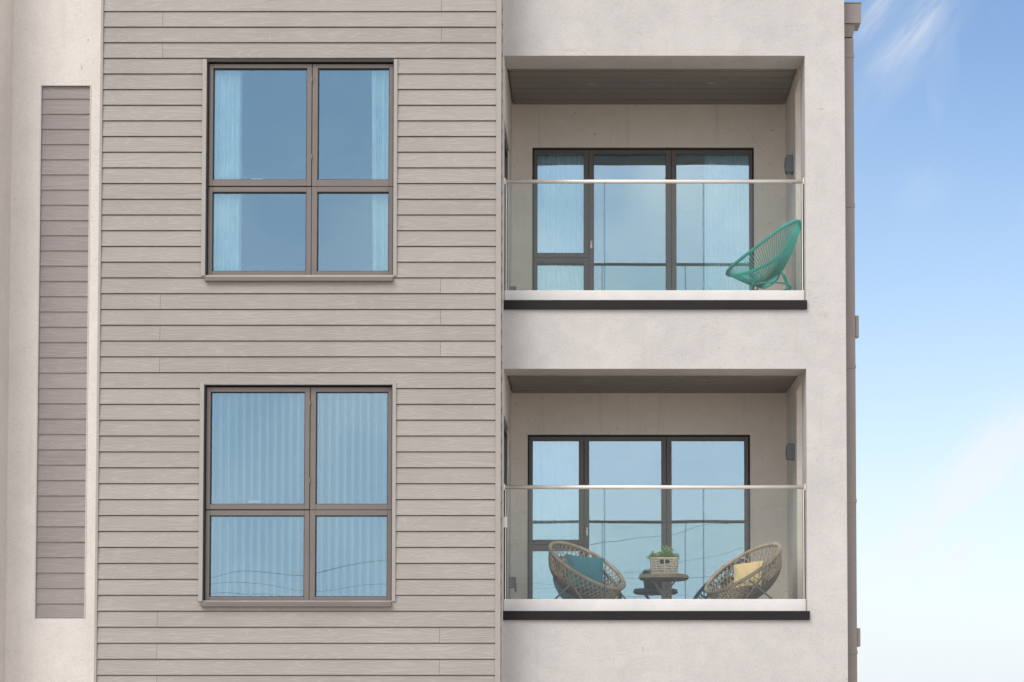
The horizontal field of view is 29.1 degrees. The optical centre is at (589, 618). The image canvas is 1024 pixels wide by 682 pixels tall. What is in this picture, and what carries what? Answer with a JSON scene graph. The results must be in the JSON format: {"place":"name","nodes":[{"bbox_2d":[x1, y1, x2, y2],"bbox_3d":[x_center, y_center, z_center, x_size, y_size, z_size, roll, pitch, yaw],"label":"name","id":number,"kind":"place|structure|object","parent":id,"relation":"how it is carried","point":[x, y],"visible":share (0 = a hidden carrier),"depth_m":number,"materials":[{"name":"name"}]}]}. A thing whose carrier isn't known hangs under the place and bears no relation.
{"place":"outdoors","nodes":[
{"label":"outdoors","id":0,"kind":"place"},
{"bbox_2d":[0,0,861,681],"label":"apartment building","id":1,"kind":"structure","parent":0,"point":[136,330],"depth_m":18.62,"materials":[{"name":"beige concrete"}]},
{"bbox_2d":[213,393,234,595],"bbox_3d":[-3.432,-1.085,18.429,0.239,2.170,0.060,0,-2,0],"label":"curtain","id":2,"kind":"object","parent":1,"relation":"hanging from","point":[216,486],"visible":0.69,"depth_m":18.43,"materials":[{"name":"fabric"}]},
{"bbox_2d":[214,71,241,270],"bbox_3d":[-3.398,-4.109,18.459,0.288,2.179,0.066,0,-2,0],"label":"curtain","id":3,"kind":"object","parent":1,"relation":"hanging from","point":[228,165],"visible":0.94,"depth_m":18.46,"materials":[{"name":"fabric"}]},
{"bbox_2d":[198,383,396,606],"bbox_3d":[-2.685,-1.139,18.219,1.810,2.064,0.203,0,-2,0],"label":"window","id":4,"kind":"structure","parent":1,"relation":"in","point":[310,510],"depth_m":18.19,"materials":[{"name":"grey metal"}]},
{"bbox_2d":[211,393,385,595],"bbox_3d":[-2.670,-1.105,18.329,1.724,2.140,0.040,0,-2,0],"label":"vertical blind","id":5,"kind":"object","parent":1,"relation":"attached to","point":[297,492],"visible":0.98,"depth_m":18.34,"materials":[{"name":"white fabric"}]},
{"bbox_2d":[201,59,397,281],"bbox_3d":[-2.685,-4.154,18.349,1.810,2.082,0.203,0,-2,0],"label":"window","id":6,"kind":"structure","parent":1,"relation":"in","point":[312,186],"depth_m":18.32,"materials":[{"name":"grey metal"}]},
{"bbox_2d":[373,393,386,595],"bbox_3d":[-1.913,-1.085,18.429,0.209,2.170,0.060,0,-2,0],"label":"curtain","id":7,"kind":"object","parent":1,"relation":"hanging from","point":[379,519],"visible":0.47,"depth_m":18.43,"materials":[{"name":"fabric"}]},
{"bbox_2d":[372,71,388,270],"bbox_3d":[-1.936,-4.109,18.459,0.210,2.179,0.066,0,-2,0],"label":"curtain","id":8,"kind":"object","parent":1,"relation":"hanging from","point":[380,120],"visible":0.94,"depth_m":18.47,"materials":[{"name":"fabric"}]},
{"bbox_2d":[501,128,507,304],"bbox_3d":[-0.850,-3.855,19.324,0.058,1.779,1.080,0,-2,0],"label":"side door","id":9,"kind":"structure","parent":1,"relation":"in","point":[505,142],"depth_m":19.81,"materials":[{"name":"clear glass"}]},
{"bbox_2d":[504,420,506,598],"bbox_3d":[-0.829,-0.975,19.200,0.100,1.897,1.080,0,-2,0],"label":"side door","id":10,"kind":"structure","parent":1,"relation":"in","point":[505,427],"depth_m":19.66,"materials":[{"name":"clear glass"}]},
{"bbox_2d":[509,577,516,591],"bbox_3d":[-0.772,-0.345,19.893,0.074,0.152,0.100,0,-2,0],"label":"wall socket","id":11,"kind":"object","parent":1,"relation":"attached to","point":[512,582],"depth_m":19.84,"materials":[{"name":"grey plastic"}]},
{"bbox_2d":[533,442,578,598],"bbox_3d":[-0.351,-0.973,20.611,0.580,1.953,0.018,0,-2,0],"label":"curtain","id":12,"kind":"object","parent":1,"relation":"hanging from","point":[555,514],"visible":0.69,"depth_m":20.62,"materials":[{"name":"fabric"}]},
{"bbox_2d":[537,156,583,289],"bbox_3d":[-0.300,-3.933,20.738,0.544,1.998,0.060,0,-2,0],"label":"curtain","id":13,"kind":"object","parent":1,"relation":"hanging from","point":[560,218],"visible":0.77,"depth_m":20.75,"materials":[{"name":"fabric"}]},
{"bbox_2d":[548,541,625,598],"bbox_3d":[-0.018,-0.402,19.260,0.759,0.757,0.785,-2,-3,43],"label":"rattan chair","id":14,"kind":"object","parent":1,"relation":"on","point":[558,567],"visible":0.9,"depth_m":19.11,"materials":[{"name":"wicker"}]},
{"bbox_2d":[566,554,603,590],"bbox_3d":[-0.047,-0.455,19.338,0.393,0.380,0.248,0,-2,0],"label":"cushion","id":15,"kind":"object","parent":14,"relation":"on","point":[591,567],"visible":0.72,"depth_m":19.30,"materials":[{"name":"teal fabric"}]},
{"bbox_2d":[527,435,749,598],"bbox_3d":[0.513,-0.940,20.457,2.305,1.935,0.135,0,-2,0],"label":"balcony door","id":16,"kind":"structure","parent":1,"relation":"in","point":[666,469],"depth_m":20.46,"materials":[{"name":"grey metal"}]},
{"bbox_2d":[532,148,753,289],"bbox_3d":[0.561,-3.913,20.585,2.309,2.004,0.135,0,-2,0],"label":"balcony door","id":17,"kind":"structure","parent":1,"relation":"in","point":[586,258],"depth_m":20.59,"materials":[{"name":"grey metal"}]},
{"bbox_2d":[638,573,688,598],"bbox_3d":[0.725,-0.230,19.228,0.497,0.404,0.497,0,-2,0],"label":"side table","id":18,"kind":"object","parent":1,"relation":"on","point":[653,578],"visible":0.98,"depth_m":19.08,"materials":[{"name":"wood"}]},
{"bbox_2d":[650,557,678,572],"bbox_3d":[0.729,-0.512,19.210,0.286,0.165,0.190,0,-2,0],"label":"wicker basket","id":19,"kind":"object","parent":18,"relation":"on","point":[664,564],"visible":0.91,"depth_m":19.13,"materials":[{"name":"white wicker"}]},
{"bbox_2d":[646,545,679,558],"bbox_3d":[0.713,-0.640,19.216,0.342,0.163,0.254,0,-2,0],"label":"potted plant","id":20,"kind":"object","parent":19,"relation":"in","point":[668,553],"visible":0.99,"depth_m":19.15,"materials":[{"name":"green plant"}]},
{"bbox_2d":[705,156,748,289],"bbox_3d":[1.470,-3.933,20.738,0.505,1.998,0.060,0,-2,0],"label":"curtain","id":21,"kind":"object","parent":1,"relation":"hanging from","point":[726,226],"visible":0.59,"depth_m":20.75,"materials":[{"name":"fabric"}]},
{"bbox_2d":[704,542,781,598],"bbox_3d":[1.499,-0.394,19.320,0.768,0.745,0.785,1,-3,-29],"label":"rattan chair","id":22,"kind":"object","parent":1,"relation":"on","point":[770,569],"visible":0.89,"depth_m":19.20,"materials":[{"name":"wicker"}]},
{"bbox_2d":[732,561,762,588],"bbox_3d":[1.555,-0.435,19.377,0.327,0.282,0.201,-1,-3,17],"label":"cushion","id":23,"kind":"object","parent":22,"relation":"on","point":[742,570],"visible":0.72,"depth_m":19.34,"materials":[{"name":"yellow fabric"}]},
{"bbox_2d":[725,219,800,289],"bbox_3d":[1.729,-3.437,19.453,0.766,0.947,0.776,0,-2,0],"label":"string chair","id":24,"kind":"object","parent":1,"relation":"on","point":[775,272],"visible":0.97,"depth_m":19.31,"materials":[{"name":"teal plastic"}]},
{"bbox_2d":[784,155,793,174],"bbox_3d":[2.005,-4.563,19.834,0.084,0.183,0.110,0,-2,0],"label":"wall light","id":25,"kind":"object","parent":1,"relation":"attached to","point":[788,165],"visible":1,"depth_m":19.78,"materials":[{"name":"grey metal"}]},
{"bbox_2d":[785,443,794,460],"bbox_3d":[2.005,-1.665,19.710,0.084,0.165,0.110,0,-2,0],"label":"wall light","id":26,"kind":"object","parent":1,"relation":"attached to","point":[790,452],"visible":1,"depth_m":19.66,"materials":[{"name":"grey metal"}]},
{"bbox_2d":[844,0,1023,681],"label":"sky","id":27,"kind":"structure","parent":0,"point":[939,84],"materials":[{"name":"blue"}]}
]}

